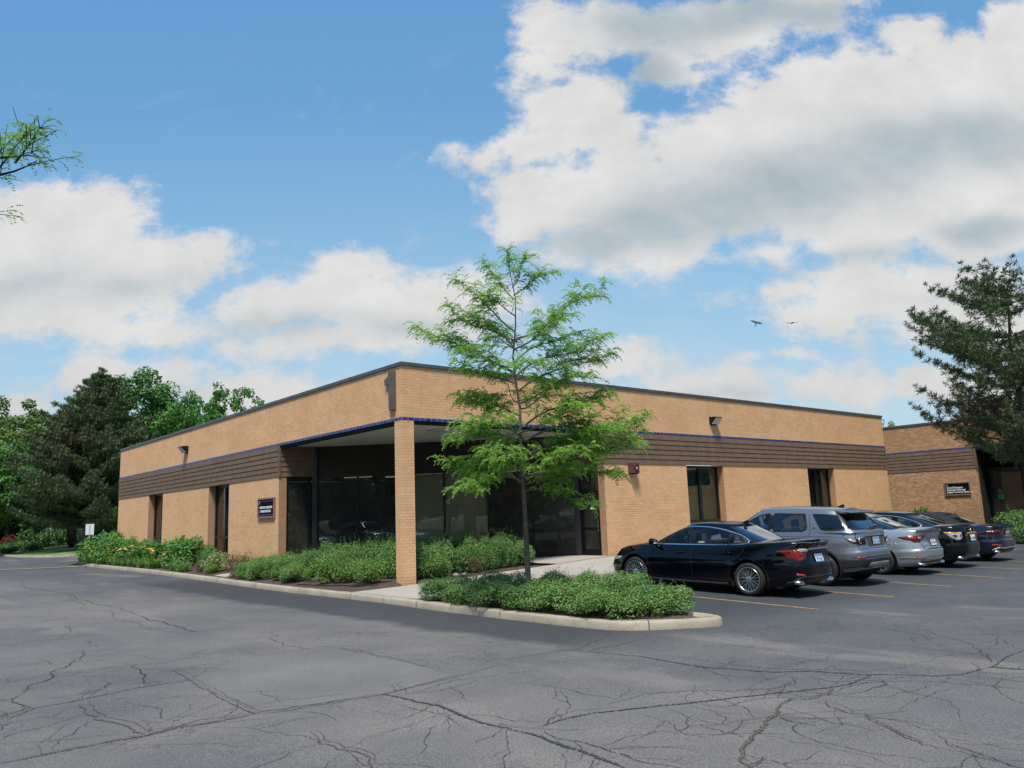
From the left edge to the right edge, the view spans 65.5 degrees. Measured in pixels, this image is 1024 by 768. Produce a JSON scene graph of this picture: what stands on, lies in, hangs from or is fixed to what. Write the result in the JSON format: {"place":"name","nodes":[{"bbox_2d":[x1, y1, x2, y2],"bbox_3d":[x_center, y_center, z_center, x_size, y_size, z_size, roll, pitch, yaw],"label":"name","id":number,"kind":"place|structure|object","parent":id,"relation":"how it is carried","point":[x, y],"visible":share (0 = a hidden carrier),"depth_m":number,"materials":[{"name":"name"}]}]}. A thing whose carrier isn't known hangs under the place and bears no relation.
{"place":"outdoors","nodes":[
{"label":"outdoors","id":0,"kind":"place"},
{"bbox_2d":[0,542,90,555],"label":"lawn","id":1,"kind":"structure","parent":0,"point":[61,549],"depth_m":66.59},
{"bbox_2d":[0,546,18,553],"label":"lawn shrub","id":2,"kind":"object","parent":1,"relation":"on","point":[13,549],"visible":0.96,"depth_m":69.76,"materials":[{"name":"green plant"}]},
{"bbox_2d":[5,539,29,550],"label":"lawn shrub","id":3,"kind":"object","parent":1,"relation":"on","point":[16,544],"visible":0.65,"depth_m":73.55,"materials":[{"name":"green plant"}]},
{"bbox_2d":[0,519,35,539],"bbox_3d":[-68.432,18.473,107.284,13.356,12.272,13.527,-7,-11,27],"label":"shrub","id":4,"kind":"object","parent":1,"relation":"on","point":[21,524],"visible":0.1,"depth_m":105.44,"materials":[{"name":"green plant"}]},
{"bbox_2d":[0,438,47,538],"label":"dark tree","id":5,"kind":"object","parent":1,"relation":"on","point":[10,530],"visible":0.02,"depth_m":79.27,"materials":[{"name":"green plant"}]},
{"bbox_2d":[0,395,54,536],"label":"yellow green tree","id":6,"kind":"object","parent":1,"relation":"on","point":[8,424],"visible":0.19,"depth_m":91.82,"materials":[{"name":"green plant"}]},
{"bbox_2d":[19,541,43,551],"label":"lawn shrub","id":7,"kind":"object","parent":1,"relation":"on","point":[33,547],"visible":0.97,"depth_m":71.77,"materials":[{"name":"green plant"}]},
{"bbox_2d":[14,527,51,547],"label":"lawn shrub","id":8,"kind":"object","parent":1,"relation":"on","point":[32,538],"visible":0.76,"depth_m":75.89,"materials":[{"name":"green plant"}]},
{"bbox_2d":[35,526,64,546],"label":"lawn shrub","id":9,"kind":"object","parent":1,"relation":"on","point":[55,534],"visible":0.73,"depth_m":77.90,"materials":[{"name":"green plant"}]},
{"bbox_2d":[46,528,79,545],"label":"lawn shrub","id":10,"kind":"object","parent":1,"relation":"on","point":[64,532],"visible":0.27,"depth_m":79.46,"materials":[{"name":"green plant"}]},
{"bbox_2d":[18,455,112,547],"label":"dark tree","id":11,"kind":"object","parent":1,"relation":"on","point":[71,538],"depth_m":71.12,"materials":[{"name":"green plant"}]},
{"bbox_2d":[0,366,159,549],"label":"pine tree","id":12,"kind":"object","parent":1,"relation":"on","point":[78,447],"visible":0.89,"depth_m":62.56,"materials":[{"name":"green plant"}]},
{"bbox_2d":[91,517,117,542],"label":"shrub","id":13,"kind":"object","parent":1,"relation":"on","point":[106,531],"visible":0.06,"depth_m":65.78,"materials":[{"name":"green plant"}]},
{"bbox_2d":[70,366,191,439],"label":"maple tree","id":14,"kind":"object","parent":1,"relation":"on","point":[139,382],"visible":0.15,"depth_m":77.58,"materials":[{"name":"green plant"}]},
{"bbox_2d":[140,380,201,494],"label":"maple tree","id":15,"kind":"object","parent":1,"relation":"on","point":[189,417],"visible":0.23,"depth_m":79.98,"materials":[{"name":"green plant"}]},
{"bbox_2d":[199,382,264,423],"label":"airy tree","id":16,"kind":"object","parent":1,"relation":"on","point":[234,404],"visible":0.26,"depth_m":76.60,"materials":[{"name":"green plant"}]},
{"bbox_2d":[352,556,614,599],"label":"sidewalk","id":17,"kind":"structure","parent":0,"point":[602,564],"depth_m":23.70,"materials":[{"name":"concrete"}]},
{"bbox_2d":[0,535,1023,767],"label":"parking lot","id":18,"kind":"structure","parent":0,"point":[33,616],"depth_m":9.62,"materials":[{"name":"asphalt"}]},
{"bbox_2d":[0,444,45,528],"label":"maple tree","id":19,"kind":"object","parent":18,"relation":"on","point":[6,477],"visible":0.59,"depth_m":65.17,"materials":[{"name":"green plant"}]},
{"bbox_2d":[0,108,82,223],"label":"honeylocust tree","id":20,"kind":"object","parent":18,"relation":"on","point":[26,133],"visible":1,"depth_m":8.54,"materials":[{"name":"green plant"}]},
{"bbox_2d":[0,554,89,557],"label":"kerb","id":21,"kind":"structure","parent":18,"relation":"on","point":[36,556],"depth_m":59.01,"materials":[{"name":"concrete"}]},
{"bbox_2d":[85,524,93,536],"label":"post sign","id":22,"kind":"object","parent":18,"relation":"on","point":[89,530],"visible":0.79,"depth_m":56.17,"materials":[{"name":"grey"}]},
{"bbox_2d":[174,395,228,486],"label":"maple tree","id":23,"kind":"object","parent":18,"relation":"on","point":[201,403],"visible":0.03,"depth_m":84.90,"materials":[{"name":"green plant"}]},
{"bbox_2d":[69,560,553,591],"bbox_3d":[-11.403,8.277,37.176,10.200,0.416,34.160,6,-12,-40],"label":"planting bed","id":24,"kind":"object","parent":18,"relation":"on","point":[386,582],"visible":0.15,"depth_m":24.72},
{"bbox_2d":[75,529,122,560],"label":"broadleaf shrub","id":25,"kind":"object","parent":24,"relation":"on","point":[95,539],"visible":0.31,"depth_m":43.45,"materials":[{"name":"green plant"}]},
{"bbox_2d":[92,535,136,562],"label":"broadleaf shrub","id":26,"kind":"object","parent":24,"relation":"on","point":[115,543],"visible":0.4,"depth_m":41.31,"materials":[{"name":"green plant"}]},
{"bbox_2d":[116,547,134,565],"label":"daylily","id":27,"kind":"object","parent":24,"relation":"on","point":[125,562],"visible":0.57,"depth_m":37.92,"materials":[{"name":"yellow plant"}]},
{"bbox_2d":[123,549,140,566],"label":"daylily","id":28,"kind":"object","parent":24,"relation":"on","point":[131,564],"visible":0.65,"depth_m":36.76,"materials":[{"name":"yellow plant"}]},
{"bbox_2d":[114,538,157,560],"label":"broadleaf shrub","id":29,"kind":"object","parent":24,"relation":"on","point":[131,543],"visible":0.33,"depth_m":39.02,"materials":[{"name":"green plant"}]},
{"bbox_2d":[130,546,154,567],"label":"daylily","id":30,"kind":"object","parent":24,"relation":"on","point":[140,564],"visible":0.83,"depth_m":35.97,"materials":[{"name":"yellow plant"}]},
{"bbox_2d":[141,550,162,568],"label":"daylily","id":31,"kind":"object","parent":24,"relation":"on","point":[152,565],"visible":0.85,"depth_m":34.72,"materials":[{"name":"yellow plant"}]},
{"bbox_2d":[134,539,175,561],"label":"broadleaf shrub","id":32,"kind":"object","parent":24,"relation":"on","point":[158,551],"visible":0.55,"depth_m":37.02,"materials":[{"name":"green plant"}]},
{"bbox_2d":[160,551,186,570],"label":"daylily","id":33,"kind":"object","parent":24,"relation":"on","point":[174,566],"visible":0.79,"depth_m":32.58,"materials":[{"name":"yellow plant"}]},
{"bbox_2d":[169,554,194,571],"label":"daylily","id":34,"kind":"object","parent":24,"relation":"on","point":[186,568],"visible":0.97,"depth_m":31.71,"materials":[{"name":"green plant"}]},
{"bbox_2d":[161,534,205,567],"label":"broadleaf shrub","id":35,"kind":"object","parent":24,"relation":"on","point":[186,548],"visible":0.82,"depth_m":34.05,"materials":[{"name":"green plant"}]},
{"bbox_2d":[196,542,220,564],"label":"grey green shrub","id":36,"kind":"object","parent":24,"relation":"on","point":[206,552],"visible":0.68,"depth_m":32.53,"materials":[{"name":"green plant"}]},
{"bbox_2d":[204,562,219,573],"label":"round bush","id":37,"kind":"object","parent":24,"relation":"on","point":[213,567],"visible":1,"depth_m":30.02,"materials":[{"name":"green plant"}]},
{"bbox_2d":[199,549,228,571],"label":"flowering shrub","id":38,"kind":"object","parent":24,"relation":"on","point":[217,559],"visible":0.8,"depth_m":30.49,"materials":[{"name":"green plant"}]},
{"bbox_2d":[222,550,245,571],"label":"bronze bush","id":39,"kind":"object","parent":24,"relation":"on","point":[230,561],"visible":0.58,"depth_m":29.79,"materials":[{"name":"brown plant"}]},
{"bbox_2d":[234,560,259,577],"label":"spreading shrub","id":40,"kind":"object","parent":24,"relation":"on","point":[242,572],"visible":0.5,"depth_m":27.36,"materials":[{"name":"green plant"}]},
{"bbox_2d":[245,557,282,579],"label":"spreading shrub","id":41,"kind":"object","parent":24,"relation":"on","point":[260,568],"visible":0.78,"depth_m":26.60,"materials":[{"name":"green plant"}]},
{"bbox_2d":[265,552,298,575],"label":"spreading shrub","id":42,"kind":"object","parent":24,"relation":"on","point":[287,558],"visible":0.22,"depth_m":26.89,"materials":[{"name":"green plant"}]},
{"bbox_2d":[269,555,300,579],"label":"spreading shrub","id":43,"kind":"object","parent":24,"relation":"on","point":[279,565],"visible":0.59,"depth_m":25.82,"materials":[{"name":"green plant"}]},
{"bbox_2d":[279,560,313,581],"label":"spreading shrub","id":44,"kind":"object","parent":24,"relation":"on","point":[291,571],"visible":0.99,"depth_m":25.00,"materials":[{"name":"green plant"}]},
{"bbox_2d":[294,544,322,577],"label":"spreading shrub","id":45,"kind":"object","parent":24,"relation":"on","point":[308,559],"visible":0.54,"depth_m":26.04,"materials":[{"name":"green plant"}]},
{"bbox_2d":[303,553,340,579],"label":"round bush","id":46,"kind":"object","parent":24,"relation":"on","point":[318,566],"visible":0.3,"depth_m":24.63,"materials":[{"name":"green plant"}]},
{"bbox_2d":[317,534,342,558],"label":"spreading shrub","id":47,"kind":"object","parent":24,"relation":"on","point":[329,548],"visible":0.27,"depth_m":27.36,"materials":[{"name":"green plant"}]},
{"bbox_2d":[314,546,350,575],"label":"spreading shrub","id":48,"kind":"object","parent":24,"relation":"on","point":[338,554],"visible":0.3,"depth_m":25.55,"materials":[{"name":"green plant"}]},
{"bbox_2d":[312,553,353,583],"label":"round bush","id":49,"kind":"object","parent":24,"relation":"on","point":[326,564],"visible":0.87,"depth_m":23.76,"materials":[{"name":"green plant"}]},
{"bbox_2d":[337,534,364,563],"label":"spreading shrub","id":50,"kind":"object","parent":24,"relation":"on","point":[348,547],"visible":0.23,"depth_m":26.87,"materials":[{"name":"green plant"}]},
{"bbox_2d":[341,555,376,580],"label":"round bush","id":51,"kind":"object","parent":24,"relation":"on","point":[345,568],"visible":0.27,"depth_m":23.57,"materials":[{"name":"green plant"}]},
{"bbox_2d":[348,534,378,565],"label":"spreading shrub","id":52,"kind":"object","parent":24,"relation":"on","point":[367,547],"visible":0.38,"depth_m":25.99,"materials":[{"name":"green plant"}]},
{"bbox_2d":[347,551,388,584],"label":"round bush","id":53,"kind":"object","parent":24,"relation":"on","point":[371,570],"visible":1,"depth_m":22.68,"materials":[{"name":"green plant"}]},
{"bbox_2d":[365,532,395,574],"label":"spreading shrub","id":54,"kind":"object","parent":24,"relation":"on","point":[373,553],"visible":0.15,"depth_m":25.35,"materials":[{"name":"green plant"}]},
{"bbox_2d":[374,533,395,578],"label":"spreading shrub","id":55,"kind":"object","parent":24,"relation":"on","point":[389,554],"visible":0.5,"depth_m":24.23,"materials":[{"name":"green plant"}]},
{"bbox_2d":[416,536,452,577],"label":"spreading shrub","id":56,"kind":"object","parent":24,"relation":"on","point":[426,553],"visible":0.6,"depth_m":23.75,"materials":[{"name":"green plant"}]},
{"bbox_2d":[416,550,454,578],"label":"round bush","id":57,"kind":"object","parent":24,"relation":"on","point":[438,564],"visible":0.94,"depth_m":23.37,"materials":[{"name":"green plant"}]},
{"bbox_2d":[422,529,455,573],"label":"spreading shrub","id":58,"kind":"object","parent":24,"relation":"on","point":[450,555],"visible":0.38,"depth_m":24.78,"materials":[{"name":"green plant"}]},
{"bbox_2d":[432,526,462,570],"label":"spreading shrub","id":59,"kind":"object","parent":24,"relation":"on","point":[456,539],"visible":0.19,"depth_m":25.96,"materials":[{"name":"green plant"}]},
{"bbox_2d":[454,533,488,571],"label":"spreading shrub","id":60,"kind":"object","parent":24,"relation":"on","point":[465,549],"visible":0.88,"depth_m":24.93,"materials":[{"name":"green plant"}]},
{"bbox_2d":[458,528,487,560],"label":"spreading shrub","id":61,"kind":"object","parent":24,"relation":"on","point":[465,537],"visible":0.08,"depth_m":26.54,"materials":[{"name":"green plant"}]},
{"bbox_2d":[467,551,485,572],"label":"bronze bush","id":62,"kind":"object","parent":24,"relation":"on","point":[475,561],"visible":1,"depth_m":24.49,"materials":[{"name":"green plant"}]},
{"bbox_2d":[478,530,509,568],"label":"spreading shrub","id":63,"kind":"object","parent":24,"relation":"on","point":[493,557],"visible":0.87,"depth_m":25.47,"materials":[{"name":"green plant"}]},
{"bbox_2d":[490,525,519,566],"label":"spreading shrub","id":64,"kind":"object","parent":24,"relation":"on","point":[512,553],"visible":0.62,"depth_m":26.14,"materials":[{"name":"green plant"}]},
{"bbox_2d":[511,535,534,564],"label":"spreading shrub","id":65,"kind":"object","parent":24,"relation":"on","point":[519,547],"visible":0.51,"depth_m":26.49,"materials":[{"name":"green plant"}]},
{"bbox_2d":[173,645,455,711],"bbox_3d":[-2.786,3.830,10.577,2.727,0.027,4.025,6,-12,-40],"label":"asphalt patch","id":66,"kind":"object","parent":18,"relation":"on","point":[293,677],"visible":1,"depth_m":10.23,"materials":[{"name":"asphalt"}]},
{"bbox_2d":[77,562,722,630],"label":"kerb","id":67,"kind":"structure","parent":18,"relation":"on","point":[703,620],"depth_m":16.27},
{"bbox_2d":[117,361,891,585],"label":"office building","id":68,"kind":"structure","parent":18,"relation":"on","point":[344,458],"depth_m":30.01,"materials":[{"name":"beige brick"}]},
{"bbox_2d":[153,494,162,546],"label":"window","id":69,"kind":"structure","parent":68,"relation":"in","point":[158,506],"depth_m":40.69,"materials":[{"name":"glass"}]},
{"bbox_2d":[214,485,228,556],"bbox_3d":[-12.052,5.803,33.696,0.212,3.043,2.354,6,-12,-40],"label":"window","id":70,"kind":"structure","parent":68,"relation":"in","point":[222,492],"depth_m":34.06,"materials":[{"name":"glass"}]},
{"bbox_2d":[257,497,275,518],"bbox_3d":[-9.181,4.632,29.756,0.075,0.760,1.500,6,-12,-40],"label":"name board","id":71,"kind":"object","parent":68,"relation":"attached to","point":[266,507],"visible":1,"depth_m":29.71,"materials":[{"name":"brown metal"}]},
{"bbox_2d":[384,370,395,410],"bbox_3d":[-3.614,0.210,23.631,0.100,1.160,0.510,6,-12,-40],"label":"building number","id":72,"kind":"object","parent":68,"relation":"attached to","point":[390,380],"visible":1,"depth_m":23.50,"materials":[{"name":"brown metal"}]},
{"bbox_2d":[580,493,601,555],"bbox_3d":[2.834,5.037,28.587,0.124,2.210,0.940,6,-12,-40],"label":"door","id":73,"kind":"structure","parent":68,"relation":"in","point":[591,528],"depth_m":28.59,"materials":[{"name":"glass"}]},
{"bbox_2d":[628,463,639,474],"bbox_3d":[4.449,3.088,29.071,0.340,0.415,0.278,6,-12,-40],"label":"alarm box","id":74,"kind":"object","parent":68,"relation":"attached to","point":[633,468],"visible":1,"depth_m":28.98,"materials":[{"name":"red"}]},
{"bbox_2d":[686,466,720,524],"bbox_3d":[7.574,4.827,32.103,2.404,3.043,0.212,6,-12,-40],"label":"window","id":75,"kind":"structure","parent":68,"relation":"in","point":[703,490],"depth_m":32.25,"materials":[{"name":"glass"}]},
{"bbox_2d":[709,416,721,425],"bbox_3d":[8.373,1.511,32.702,0.460,0.339,0.345,6,-12,-40],"label":"wall lamp","id":76,"kind":"object","parent":68,"relation":"attached to","point":[715,421],"visible":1,"depth_m":32.62,"materials":[{"name":"brown metal"}]},
{"bbox_2d":[807,468,831,506],"bbox_3d":[14.463,5.533,37.874,2.394,3.043,0.212,6,-12,-40],"label":"window","id":77,"kind":"structure","parent":68,"relation":"in","point":[818,478],"depth_m":38.16,"materials":[{"name":"glass"}]},
{"bbox_2d":[0,583,1023,767],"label":"asphalt cracks","id":78,"kind":"object","parent":18,"relation":"on","point":[740,748],"visible":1,"depth_m":8.11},
{"bbox_2d":[438,597,695,619],"bbox_3d":[0.764,4.473,15.931,1.800,0.084,7.250,6,-12,-40],"label":"planting bed","id":79,"kind":"object","parent":18,"relation":"on","point":[603,614],"visible":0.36,"depth_m":14.67,"materials":[{"name":"soil"}]},
{"bbox_2d":[417,573,462,600],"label":"island shrub","id":80,"kind":"object","parent":79,"relation":"on","point":[430,585],"visible":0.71,"depth_m":18.33,"materials":[{"name":"green plant"}]},
{"bbox_2d":[442,578,492,604],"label":"island shrub","id":81,"kind":"object","parent":79,"relation":"on","point":[457,590],"visible":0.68,"depth_m":17.32,"materials":[{"name":"green plant"}]},
{"bbox_2d":[451,568,502,588],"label":"island shrub","id":82,"kind":"object","parent":79,"relation":"on","point":[490,577],"visible":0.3,"depth_m":18.13,"materials":[{"name":"green plant"}]},
{"bbox_2d":[463,573,525,606],"bbox_3d":[-0.327,4.335,16.648,1.405,0.707,1.528,-3,-9,6],"label":"island shrub","id":83,"kind":"object","parent":79,"relation":"on","point":[500,585],"visible":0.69,"depth_m":16.34,"materials":[{"name":"green plant"}]},
{"bbox_2d":[484,565,536,599],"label":"island shrub","id":84,"kind":"object","parent":79,"relation":"on","point":[518,577],"visible":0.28,"depth_m":17.44,"materials":[{"name":"green plant"}]},
{"bbox_2d":[499,581,559,610],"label":"island shrub","id":85,"kind":"object","parent":79,"relation":"on","point":[528,598],"visible":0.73,"depth_m":15.65,"materials":[{"name":"green plant"}]},
{"bbox_2d":[402,241,657,593],"bbox_3d":[0.379,0.809,16.907,5.225,7.526,4.141,-2,-9,2],"label":"honeylocust tree","id":86,"kind":"object","parent":79,"relation":"on","point":[561,446],"visible":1,"depth_m":16.63,"materials":[{"name":"green plant"}]},
{"bbox_2d":[521,567,576,600],"bbox_3d":[0.797,4.193,16.598,1.394,0.864,1.202,0,-10,-11],"label":"island shrub","id":87,"kind":"object","parent":79,"relation":"on","point":[549,578],"visible":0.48,"depth_m":16.59,"materials":[{"name":"green plant"}]},
{"bbox_2d":[532,578,589,611],"bbox_3d":[0.966,4.060,15.371,1.304,0.747,1.418,-8,-11,32],"label":"island shrub","id":88,"kind":"object","parent":79,"relation":"on","point":[561,594],"visible":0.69,"depth_m":15.03,"materials":[{"name":"green plant"}]},
{"bbox_2d":[561,581,623,614],"bbox_3d":[1.596,3.939,14.612,1.360,0.679,1.479,-1,-9,-5],"label":"island shrub","id":89,"kind":"object","parent":79,"relation":"on","point":[588,598],"visible":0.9,"depth_m":14.38,"materials":[{"name":"green plant"}]},
{"bbox_2d":[571,566,618,606],"bbox_3d":[1.559,3.983,15.622,1.008,0.943,1.169,-11,-13,42],"label":"island shrub","id":90,"kind":"object","parent":79,"relation":"on","point":[585,579],"visible":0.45,"depth_m":15.67,"materials":[{"name":"green plant"}]},
{"bbox_2d":[596,563,662,609],"bbox_3d":[2.234,3.867,15.062,1.392,0.956,1.121,-3,-9,4],"label":"island shrub","id":91,"kind":"object","parent":79,"relation":"on","point":[635,579],"visible":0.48,"depth_m":14.92,"materials":[{"name":"green plant"}]},
{"bbox_2d":[605,580,676,618],"bbox_3d":[2.198,3.867,14.250,1.368,0.655,1.179,1,-10,-20],"label":"island shrub","id":92,"kind":"object","parent":79,"relation":"on","point":[627,602],"visible":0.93,"depth_m":13.98,"materials":[{"name":"green plant"}]},
{"bbox_2d":[635,578,694,614],"bbox_3d":[2.756,3.880,14.554,1.199,0.672,1.488,-3,-9,6],"label":"island shrub","id":93,"kind":"object","parent":79,"relation":"on","point":[675,591],"visible":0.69,"depth_m":14.18,"materials":[{"name":"green plant"}]},
{"bbox_2d":[613,520,833,595],"bbox_3d":[4.838,4.077,19.181,2.320,1.622,5.467,6,-11,-42],"label":"saloon car","id":94,"kind":"object","parent":18,"relation":"on","point":[754,560],"visible":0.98,"depth_m":17.97,"materials":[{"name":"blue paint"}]},
{"bbox_2d":[649,592,816,609],"bbox_3d":[3.837,4.680,17.594,0.100,0.181,6.250,6,-12,-40],"label":"parking line","id":95,"kind":"object","parent":18,"relation":"on","point":[753,602],"visible":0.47,"depth_m":16.34,"materials":[{"name":"yellow paint"}]},
{"bbox_2d":[711,504,890,585],"bbox_3d":[7.195,4.125,20.887,2.471,1.928,4.917,6,-11,-40],"label":"sport utility car","id":96,"kind":"object","parent":18,"relation":"on","point":[858,548],"visible":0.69,"depth_m":19.20,"materials":[{"name":"grey metallic paint"},{"name":"glass"},{"name":"dark leather"}]},
{"bbox_2d":[865,513,944,574],"bbox_3d":[9.667,4.578,23.253,2.352,1.617,5.207,6,-11,-40],"label":"saloon car","id":97,"kind":"object","parent":18,"relation":"on","point":[913,548],"visible":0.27,"depth_m":21.20,"materials":[{"name":"silver metal"}]},
{"bbox_2d":[868,511,979,567],"bbox_3d":[11.662,4.784,24.939,2.288,1.619,5.181,6,-11,-40],"label":"saloon car","id":98,"kind":"object","parent":18,"relation":"on","point":[958,541],"visible":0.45,"depth_m":22.94,"materials":[{"name":"black paint"}]},
{"bbox_2d":[825,419,1023,526],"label":"office building","id":99,"kind":"structure","parent":18,"relation":"on","point":[926,461],"depth_m":46.45,"materials":[{"name":"brick"}]},
{"bbox_2d":[944,482,971,495],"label":"name board","id":100,"kind":"object","parent":99,"relation":"attached to","point":[956,488],"visible":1,"depth_m":45.71,"materials":[{"name":"brown metal"}]},
{"bbox_2d":[899,512,1015,560],"bbox_3d":[13.985,5.066,26.816,2.288,1.511,5.019,6,-10,-39],"label":"car","id":101,"kind":"object","parent":18,"relation":"on","point":[994,539],"visible":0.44,"depth_m":24.84,"materials":[{"name":"blue paint"}]},
{"bbox_2d":[903,253,1023,471],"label":"pine tree","id":102,"kind":"object","parent":18,"relation":"on","point":[983,415],"visible":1,"depth_m":36.47,"materials":[{"name":"green plant"}]},
{"bbox_2d":[992,505,1023,542],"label":"shrub","id":103,"kind":"object","parent":18,"relation":"on","point":[1018,530],"visible":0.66,"depth_m":32.85,"materials":[{"name":"green plant"}]},
{"bbox_2d":[0,0,1023,486],"label":"sky","id":104,"kind":"structure","parent":0,"point":[263,197],"materials":[{"name":"blue"}]},
{"bbox_2d":[500,555,607,563],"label":"sidewalk","id":105,"kind":"structure","parent":0,"point":[558,559],"depth_m":27.52,"materials":[{"name":"concrete"}]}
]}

